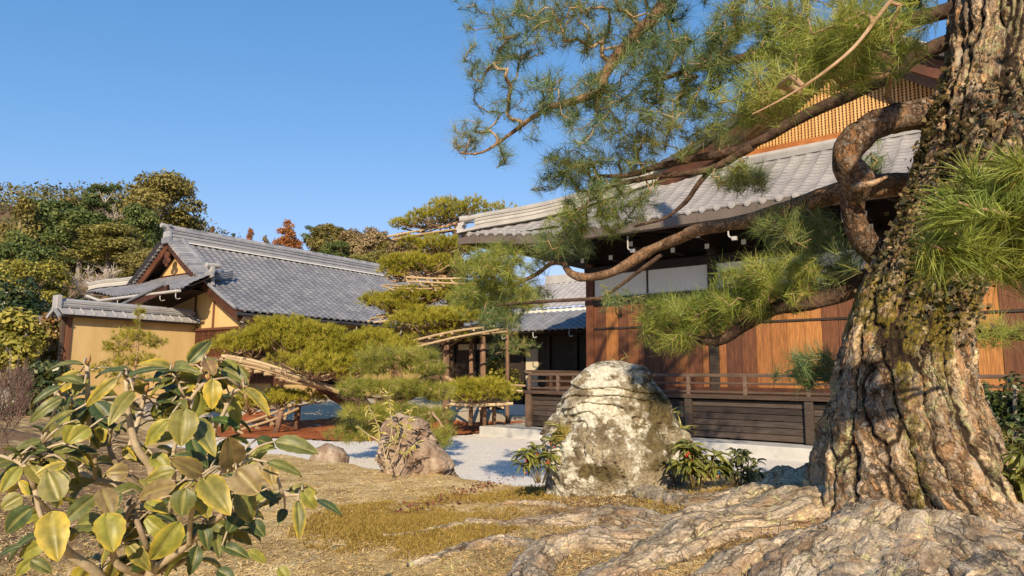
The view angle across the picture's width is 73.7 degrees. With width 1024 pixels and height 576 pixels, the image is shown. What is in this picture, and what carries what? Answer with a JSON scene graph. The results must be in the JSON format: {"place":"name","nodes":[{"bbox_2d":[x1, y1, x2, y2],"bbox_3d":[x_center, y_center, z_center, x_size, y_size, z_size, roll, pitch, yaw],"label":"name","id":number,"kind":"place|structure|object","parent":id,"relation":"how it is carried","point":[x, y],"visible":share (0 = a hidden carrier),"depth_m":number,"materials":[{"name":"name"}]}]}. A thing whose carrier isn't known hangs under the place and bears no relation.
{"place":"outdoors","nodes":[
{"label":"outdoors","id":0,"kind":"place"},
{"bbox_2d":[0,205,461,386],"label":"hills","id":1,"kind":"structure","parent":0,"point":[98,271],"depth_m":62.79,"materials":[{"name":"green plant"}]},
{"bbox_2d":[0,195,48,257],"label":"conifer tree","id":2,"kind":"object","parent":1,"relation":"on","point":[24,211],"visible":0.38,"depth_m":62.92,"materials":[{"name":"plant"}]},
{"bbox_2d":[0,229,58,287],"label":"broadleaf tree","id":3,"kind":"object","parent":1,"relation":"on","point":[24,246],"visible":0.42,"depth_m":49.96,"materials":[{"name":"green plant"}]},
{"bbox_2d":[0,257,75,308],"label":"broadleaf tree","id":4,"kind":"object","parent":1,"relation":"on","point":[20,268],"visible":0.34,"depth_m":33.97,"materials":[{"name":"green plant"}]},
{"bbox_2d":[9,197,89,264],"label":"broadleaf tree","id":5,"kind":"object","parent":1,"relation":"on","point":[47,207],"visible":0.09,"depth_m":65.50,"materials":[{"name":"green plant"}]},
{"bbox_2d":[38,276,89,298],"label":"bare tree","id":6,"kind":"object","parent":1,"relation":"on","point":[75,291],"visible":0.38,"depth_m":41.01,"materials":[{"name":"grey plant"}]},
{"bbox_2d":[58,195,94,212],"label":"broadleaf tree","id":7,"kind":"object","parent":1,"relation":"on","point":[76,200],"visible":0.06,"depth_m":78.53,"materials":[{"name":"green plant"}]},
{"bbox_2d":[38,207,120,282],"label":"broadleaf tree","id":8,"kind":"object","parent":1,"relation":"on","point":[70,220],"visible":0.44,"depth_m":59.83,"materials":[{"name":"green plant"}]},
{"bbox_2d":[68,264,122,300],"bbox_3d":[-22.377,0.185,36.629,2.581,3.421,2.530,-3,-8,22],"label":"bare tree","id":9,"kind":"object","parent":1,"relation":"on","point":[100,278],"visible":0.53,"depth_m":36.55,"materials":[{"name":"grey plant"}]},
{"bbox_2d":[78,182,122,215],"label":"pine tree","id":10,"kind":"object","parent":1,"relation":"on","point":[91,200],"visible":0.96,"depth_m":73.16,"materials":[{"name":"green plant"}]},
{"bbox_2d":[56,222,151,278],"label":"broadleaf tree","id":11,"kind":"object","parent":1,"relation":"on","point":[108,241],"visible":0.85,"depth_m":51.70,"materials":[{"name":"green plant"}]},
{"bbox_2d":[107,205,123,221],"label":"bare tree","id":12,"kind":"object","parent":1,"relation":"on","point":[115,213],"visible":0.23,"depth_m":71.30,"materials":[{"name":"grey plant"}]},
{"bbox_2d":[109,247,152,277],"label":"broadleaf tree","id":13,"kind":"object","parent":1,"relation":"on","point":[136,259],"visible":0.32,"depth_m":43.53,"materials":[{"name":"green plant"}]},
{"bbox_2d":[119,202,163,261],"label":"broadleaf tree","id":14,"kind":"object","parent":1,"relation":"on","point":[138,215],"visible":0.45,"depth_m":58.37,"materials":[{"name":"green plant"}]},
{"bbox_2d":[114,168,207,239],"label":"broadleaf tree","id":15,"kind":"object","parent":1,"relation":"on","point":[162,190],"visible":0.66,"depth_m":64.65,"materials":[{"name":"green plant"}]},
{"bbox_2d":[0,177,442,387],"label":"undergrowth","id":16,"kind":"object","parent":1,"relation":"on","point":[51,195],"visible":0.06,"depth_m":86.38,"materials":[{"name":"green plant"}]},
{"bbox_2d":[246,227,254,240],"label":"cedar tree","id":17,"kind":"object","parent":1,"relation":"on","point":[250,233],"visible":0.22,"depth_m":99.59,"materials":[{"name":"orange plant"}]},
{"bbox_2d":[262,235,269,243],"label":"cedar tree","id":18,"kind":"object","parent":1,"relation":"on","point":[264,239],"visible":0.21,"depth_m":99.42,"materials":[{"name":"brown plant"}]},
{"bbox_2d":[272,218,303,249],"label":"cedar tree","id":19,"kind":"object","parent":1,"relation":"on","point":[289,239],"visible":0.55,"depth_m":88.97,"materials":[{"name":"orange plant"}]},
{"bbox_2d":[300,225,313,246],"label":"pine tree","id":20,"kind":"object","parent":1,"relation":"on","point":[306,235],"visible":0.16,"depth_m":92.83,"materials":[{"name":"green plant"}]},
{"bbox_2d":[305,223,345,254],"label":"broadleaf tree","id":21,"kind":"object","parent":1,"relation":"on","point":[322,233],"visible":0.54,"depth_m":90.03,"materials":[{"name":"green plant"}]},
{"bbox_2d":[318,239,350,257],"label":"broadleaf tree","id":22,"kind":"object","parent":1,"relation":"on","point":[332,246],"visible":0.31,"depth_m":80.49,"materials":[{"name":"green plant"}]},
{"bbox_2d":[337,228,368,257],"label":"broadleaf tree","id":23,"kind":"object","parent":1,"relation":"on","point":[349,235],"visible":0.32,"depth_m":88.23,"materials":[{"name":"brown plant"}]},
{"bbox_2d":[349,251,384,262],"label":"broadleaf tree","id":24,"kind":"object","parent":1,"relation":"on","point":[372,256],"visible":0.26,"depth_m":75.71,"materials":[{"name":"green plant"}]},
{"bbox_2d":[345,226,390,255],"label":"broadleaf tree","id":25,"kind":"object","parent":1,"relation":"on","point":[371,239],"visible":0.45,"depth_m":85.73,"materials":[{"name":"brown plant"}]},
{"bbox_2d":[373,238,401,262],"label":"broadleaf tree","id":26,"kind":"object","parent":1,"relation":"on","point":[382,249],"visible":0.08,"depth_m":84.49,"materials":[{"name":"green plant"}]},
{"bbox_2d":[385,232,421,269],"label":"broadleaf tree","id":27,"kind":"object","parent":1,"relation":"on","point":[393,246],"visible":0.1,"depth_m":82.11,"materials":[{"name":"brown plant"}]},
{"bbox_2d":[422,249,470,285],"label":"broadleaf tree","id":28,"kind":"object","parent":1,"relation":"on","point":[438,262],"visible":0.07,"depth_m":83.34,"materials":[{"name":"green plant"}]},
{"bbox_2d":[0,0,946,313],"label":"sky","id":29,"kind":"structure","parent":0,"point":[312,113],"materials":[{"name":"blue"}]},
{"bbox_2d":[0,387,1023,575],"bbox_3d":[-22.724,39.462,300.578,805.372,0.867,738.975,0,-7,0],"label":"ground","id":30,"kind":"structure","parent":0,"point":[24,430],"depth_m":5.12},
{"bbox_2d":[0,378,37,452],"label":"bare shrub","id":31,"kind":"object","parent":30,"relation":"on","point":[13,406],"visible":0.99,"depth_m":8.43,"materials":[{"name":"brown plant"}]},
{"bbox_2d":[0,306,49,398],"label":"evergreen shrub","id":32,"kind":"object","parent":30,"relation":"on","point":[17,341],"visible":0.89,"depth_m":18.76,"materials":[{"name":"green plant"}]},
{"bbox_2d":[0,276,50,385],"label":"evergreen shrub","id":33,"kind":"object","parent":30,"relation":"on","point":[13,298],"visible":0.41,"depth_m":22.87,"materials":[{"name":"green plant"}]},
{"bbox_2d":[0,358,55,427],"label":"bare shrub","id":34,"kind":"object","parent":30,"relation":"on","point":[14,375],"visible":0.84,"depth_m":12.34,"materials":[{"name":"plant"}]},
{"bbox_2d":[3,359,73,416],"bbox_3d":[-10.208,2.262,14.860,1.463,1.405,1.428,5,-9,-32],"label":"evergreen shrub","id":35,"kind":"object","parent":30,"relation":"on","point":[42,383],"visible":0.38,"depth_m":14.62,"materials":[{"name":"green plant"}]},
{"bbox_2d":[30,311,60,385],"bbox_3d":[-14.069,2.206,20.607,1.346,3.164,1.238,-1,-8,13],"label":"mottled shrub","id":36,"kind":"object","parent":30,"relation":"on","point":[51,325],"visible":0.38,"depth_m":20.50,"materials":[{"name":"green plant"}]},
{"bbox_2d":[46,295,200,404],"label":"garden wall","id":37,"kind":"structure","parent":30,"relation":"on","point":[85,325],"depth_m":20.94,"materials":[{"name":"paint"}]},
{"bbox_2d":[90,302,170,413],"bbox_3d":[-10.401,2.026,18.494,2.230,3.388,0.992,0,-7,0],"label":"young pine","id":38,"kind":"object","parent":30,"relation":"on","point":[110,345],"visible":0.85,"depth_m":18.46,"materials":[{"name":"green plant"}]},
{"bbox_2d":[0,339,341,575],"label":"camellia","id":39,"kind":"object","parent":30,"relation":"on","point":[49,480],"visible":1,"depth_m":1.35,"materials":[{"name":"green plant"}]},
{"bbox_2d":[85,223,446,396],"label":"temple building","id":40,"kind":"structure","parent":30,"relation":"on","point":[218,283],"depth_m":24.71,"materials":[{"name":"grey tile"}]},
{"bbox_2d":[334,329,352,333],"bbox_3d":[-6.395,1.865,26.443,0.050,0.550,1.240,-5,-9,35],"label":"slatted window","id":41,"kind":"structure","parent":40,"relation":"in","point":[347,330],"depth_m":26.50,"materials":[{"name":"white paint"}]},
{"bbox_2d":[299,540,346,563],"bbox_3d":[-1.029,1.489,3.899,0.153,0.034,0.654,0,-7,3],"label":"fallen twig","id":42,"kind":"object","parent":30,"relation":"on","point":[320,553],"visible":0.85,"depth_m":3.81,"materials":[{"name":"beige wood"}]},
{"bbox_2d":[310,443,349,463],"bbox_3d":[-2.403,2.264,8.988,0.538,0.431,0.401,0,-7,0],"label":"rock","id":43,"kind":"object","parent":30,"relation":"on","point":[327,452],"visible":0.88,"depth_m":8.87,"materials":[{"name":"beige stone"}]},
{"bbox_2d":[216,411,524,440],"bbox_3d":[-3.174,3.385,17.005,8.700,0.429,5.200,0,-7,0],"label":"moss bed","id":44,"kind":"object","parent":30,"relation":"on","point":[304,431],"visible":0.38,"depth_m":17.58,"materials":[{"name":"brown plant"}]},
{"bbox_2d":[232,400,301,433],"bbox_3d":[-5.854,3.060,16.254,1.592,0.779,0.730,2,-8,-14],"label":"bamboo frame","id":45,"kind":"object","parent":44,"relation":"on","point":[270,421],"visible":0.77,"depth_m":16.27,"materials":[{"name":"beige wood"}]},
{"bbox_2d":[272,410,284,432],"bbox_3d":[-5.520,3.191,16.119,0.274,0.629,0.164,0,-7,0],"label":"support post","id":46,"kind":"object","parent":44,"relation":"on","point":[278,423],"visible":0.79,"depth_m":16.07,"materials":[{"name":"brown wood"}]},
{"bbox_2d":[293,405,300,428],"bbox_3d":[-5.456,3.290,17.317,0.174,0.636,0.154,0,-7,0],"label":"support post","id":47,"kind":"object","parent":44,"relation":"on","point":[297,414],"visible":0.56,"depth_m":17.26,"materials":[{"name":"brown wood"}]},
{"bbox_2d":[211,192,521,425],"bbox_3d":[-3.526,0.334,18.039,7.585,6.610,6.092,0,-7,0],"label":"trained pine","id":48,"kind":"object","parent":44,"relation":"on","point":[320,346],"visible":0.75,"depth_m":16.78,"materials":[{"name":"green plant"}]},
{"bbox_2d":[220,353,339,393],"bbox_3d":[-5.530,2.050,16.363,2.946,0.957,0.911,0,-7,0],"label":"bamboo frame","id":49,"kind":"object","parent":48,"relation":"attached to","point":[267,369],"visible":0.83,"depth_m":16.01,"materials":[{"name":"beige wood"}]},
{"bbox_2d":[367,313,408,322],"bbox_3d":[-3.028,0.773,17.775,1.445,0.369,0.758,2,-8,-13],"label":"bamboo frame","id":50,"kind":"object","parent":48,"relation":"attached to","point":[381,316],"visible":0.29,"depth_m":17.65,"materials":[{"name":"beige wood"}]},
{"bbox_2d":[381,284,446,291],"bbox_3d":[-2.560,0.003,17.843,1.713,0.263,0.467,2,-7,-10],"label":"bamboo frame","id":51,"kind":"object","parent":48,"relation":"attached to","point":[397,286],"visible":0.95,"depth_m":17.84,"materials":[{"name":"beige wood"}]},
{"bbox_2d":[385,226,455,242],"bbox_3d":[-2.442,-1.559,19.528,2.269,0.747,1.606,0,-7,0],"label":"bamboo frame","id":52,"kind":"object","parent":48,"relation":"attached to","point":[422,234],"visible":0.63,"depth_m":19.36,"materials":[{"name":"beige wood"}]},
{"bbox_2d":[405,276,464,286],"bbox_3d":[-1.982,-0.157,17.932,1.741,0.342,0.541,0,-7,0],"label":"bamboo frame","id":53,"kind":"object","parent":48,"relation":"attached to","point":[431,282],"visible":0.88,"depth_m":17.79,"materials":[{"name":"beige wood"}]},
{"bbox_2d":[410,325,506,346],"bbox_3d":[-1.376,1.248,17.173,2.481,0.625,1.672,0,-7,0],"label":"bamboo frame","id":54,"kind":"object","parent":48,"relation":"attached to","point":[458,336],"visible":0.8,"depth_m":16.76,"materials":[{"name":"beige wood"}]},
{"bbox_2d":[442,342,449,425],"bbox_3d":[-1.699,2.443,17.529,0.210,2.163,0.184,0,-7,0],"label":"support post","id":55,"kind":"object","parent":44,"relation":"on","point":[445,348],"visible":0.48,"depth_m":17.52,"materials":[{"name":"brown wood"}]},
{"bbox_2d":[469,331,473,399],"bbox_3d":[-1.093,2.383,18.143,0.146,2.458,0.119,0,-7,0],"label":"support post","id":56,"kind":"object","parent":44,"relation":"on","point":[471,373],"visible":0.51,"depth_m":18.16,"materials":[{"name":"brown wood"}]},
{"bbox_2d":[480,335,485,425],"bbox_3d":[-0.766,2.386,17.841,0.180,2.502,0.163,0,-7,0],"label":"support post","id":57,"kind":"object","parent":44,"relation":"on","point":[483,356],"visible":0.45,"depth_m":17.85,"materials":[{"name":"brown wood"}]},
{"bbox_2d":[470,290,539,380],"bbox_3d":[-0.188,1.483,18.467,2.105,3.613,1.749,0,-7,0],"label":"young pine","id":58,"kind":"object","parent":44,"relation":"on","point":[513,347],"visible":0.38,"depth_m":18.61,"materials":[{"name":"green plant"}]},
{"bbox_2d":[505,335,508,423],"bbox_3d":[-0.127,2.466,18.235,0.121,2.440,0.109,0,-7,0],"label":"support post","id":59,"kind":"object","parent":44,"relation":"on","point":[507,379],"visible":0.75,"depth_m":18.22,"materials":[{"name":"brown wood"}]},
{"bbox_2d":[355,388,423,471],"bbox_3d":[-1.226,1.415,6.826,0.714,0.827,0.176,0,-7,0],"label":"leafy sapling","id":60,"kind":"object","parent":30,"relation":"on","point":[392,438],"visible":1,"depth_m":6.82,"materials":[{"name":"brown plant"}]},
{"bbox_2d":[374,412,458,476],"bbox_3d":[-1.033,1.853,7.401,0.929,1.001,0.627,0,-7,0],"label":"rock","id":61,"kind":"object","parent":30,"relation":"on","point":[432,456],"visible":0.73,"depth_m":7.24,"materials":[{"name":"beige stone"}]},
{"bbox_2d":[168,434,808,486],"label":"gravel","id":62,"kind":"structure","parent":30,"relation":"on","point":[477,457],"depth_m":11.86,"materials":[{"name":"white gravel"}]},
{"bbox_2d":[318,340,463,449],"bbox_3d":[-1.755,1.697,11.031,2.739,1.928,1.895,-3,-8,27],"label":"young pine","id":63,"kind":"object","parent":62,"relation":"on","point":[422,367],"visible":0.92,"depth_m":11.01,"materials":[{"name":"green plant"}]},
{"bbox_2d":[395,469,539,513],"bbox_3d":[0.447,2.111,7.551,2.159,0.644,5.702,0,-7,7],"label":"ground creeper","id":64,"kind":"object","parent":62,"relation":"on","point":[439,501],"visible":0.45,"depth_m":5.88,"materials":[{"name":"brown plant"}]},
{"bbox_2d":[980,371,1023,472],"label":"evergreen shrub","id":65,"kind":"object","parent":62,"relation":"on","point":[1010,408],"visible":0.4,"depth_m":7.07,"materials":[{"name":"green plant"}]},
{"bbox_2d":[476,356,524,399],"bbox_3d":[-0.383,2.617,19.830,1.499,1.249,1.348,0,-7,0],"label":"evergreen shrub","id":66,"kind":"object","parent":30,"relation":"on","point":[493,365],"visible":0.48,"depth_m":19.61,"materials":[{"name":"green plant"}]},
{"bbox_2d":[418,272,585,415],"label":"corridor building","id":67,"kind":"structure","parent":30,"relation":"on","point":[559,334],"depth_m":25.19,"materials":[{"name":"grey tile"}]},
{"bbox_2d":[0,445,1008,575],"bbox_3d":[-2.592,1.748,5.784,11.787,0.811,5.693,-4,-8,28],"label":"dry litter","id":68,"kind":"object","parent":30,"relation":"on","point":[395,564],"visible":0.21,"depth_m":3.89,"materials":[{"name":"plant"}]},
{"bbox_2d":[508,436,565,483],"bbox_3d":[0.201,1.312,5.212,0.457,0.351,0.352,0,-7,0],"label":"ardisia plant","id":69,"kind":"object","parent":30,"relation":"on","point":[530,457],"visible":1,"depth_m":5.17,"materials":[{"name":"green plant"}]},
{"bbox_2d":[540,361,701,497],"bbox_3d":[0.909,1.286,5.602,1.355,1.367,0.950,0,-7,0],"label":"rock","id":70,"kind":"object","parent":30,"relation":"on","point":[621,431],"visible":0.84,"depth_m":5.34,"materials":[{"name":"grey stone"}]},
{"bbox_2d":[542,422,563,428],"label":"rock fern","id":71,"kind":"object","parent":70,"relation":"attached to","point":[559,426],"visible":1,"depth_m":5.38,"materials":[{"name":"green plant"}]},
{"bbox_2d":[671,404,690,415],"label":"rock fern","id":72,"kind":"object","parent":70,"relation":"attached to","point":[674,412],"visible":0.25,"depth_m":5.49,"materials":[{"name":"green plant"}]},
{"bbox_2d":[677,413,697,432],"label":"rock fern","id":73,"kind":"object","parent":70,"relation":"attached to","point":[685,428],"visible":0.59,"depth_m":5.42,"materials":[{"name":"green plant"}]},
{"bbox_2d":[479,423,812,460],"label":"stone platform","id":74,"kind":"structure","parent":30,"relation":"on","point":[781,450],"depth_m":12.63,"materials":[{"name":"stone"}]},
{"bbox_2d":[482,406,486,425],"bbox_3d":[-0.665,3.055,16.445,0.114,0.547,0.107,0,-7,0],"label":"support post","id":75,"kind":"object","parent":74,"relation":"on","point":[484,416],"visible":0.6,"depth_m":16.40,"materials":[{"name":"brown wood"}]},
{"bbox_2d":[492,406,495,424],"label":"support post","id":76,"kind":"object","parent":74,"relation":"on","point":[494,415],"visible":0.73,"depth_m":16.60,"materials":[{"name":"brown wood"}]},
{"bbox_2d":[446,399,512,409],"bbox_3d":[-0.757,2.774,16.279,1.568,0.216,1.006,0,-7,0],"label":"bamboo frame","id":77,"kind":"object","parent":76,"relation":"on","point":[492,403],"visible":0.85,"depth_m":15.86,"materials":[{"name":"beige wood"}]},
{"bbox_2d":[468,407,472,425],"bbox_3d":[-0.989,3.007,16.248,0.112,0.518,0.108,0,-7,0],"label":"support post","id":78,"kind":"object","parent":77,"relation":"attached to","point":[470,420],"visible":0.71,"depth_m":16.20,"materials":[{"name":"brown wood"}]},
{"bbox_2d":[287,474,1019,574],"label":"moss tufts","id":79,"kind":"object","parent":30,"relation":"on","point":[383,522],"visible":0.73,"depth_m":4.46,"materials":[{"name":"plant"}]},
{"bbox_2d":[665,439,734,488],"bbox_3d":[1.324,1.247,4.847,0.467,0.356,0.325,0,-7,0],"label":"ardisia plant","id":80,"kind":"object","parent":30,"relation":"on","point":[690,462],"visible":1,"depth_m":4.81,"materials":[{"name":"green plant"}]},
{"bbox_2d":[383,0,1023,575],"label":"old pine","id":81,"kind":"object","parent":30,"relation":"on","point":[907,450],"visible":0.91,"depth_m":3.61,"materials":[{"name":"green plant"}]},
{"bbox_2d":[854,14,1023,356],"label":"ivy","id":82,"kind":"object","parent":81,"relation":"attached to","point":[919,165],"visible":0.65,"depth_m":3.45,"materials":[{"name":"green plant"}]},
{"bbox_2d":[456,1,1023,444],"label":"temple hall","id":83,"kind":"structure","parent":30,"relation":"on","point":[732,389],"depth_m":14.09,"materials":[{"name":"brown wood"}]},
{"bbox_2d":[500,384,524,391],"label":"bamboo frame","id":84,"kind":"object","parent":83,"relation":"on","point":[519,385],"visible":0.29,"depth_m":18.78,"materials":[{"name":"beige wood"}]},
{"bbox_2d":[717,447,766,485],"bbox_3d":[1.647,1.280,4.840,0.400,0.284,0.272,4,-8,-24],"label":"dark shrub","id":85,"kind":"object","parent":30,"relation":"on","point":[751,474],"visible":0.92,"depth_m":4.80,"materials":[{"name":"green plant"}]},
{"bbox_2d":[462,479,1023,575],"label":"fallen needles","id":86,"kind":"object","parent":30,"relation":"on","point":[586,506],"visible":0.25,"depth_m":3.36,"materials":[{"name":"brown plant"}]},
{"bbox_2d":[1000,446,1023,504],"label":"ardisia plant","id":87,"kind":"object","parent":30,"relation":"on","point":[1014,462],"visible":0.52,"depth_m":3.18,"materials":[{"name":"green plant"}]},
{"bbox_2d":[1000,420,1023,458],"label":"dark shrub","id":88,"kind":"object","parent":30,"relation":"on","point":[1008,427],"visible":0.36,"depth_m":3.80,"materials":[{"name":"green plant"}]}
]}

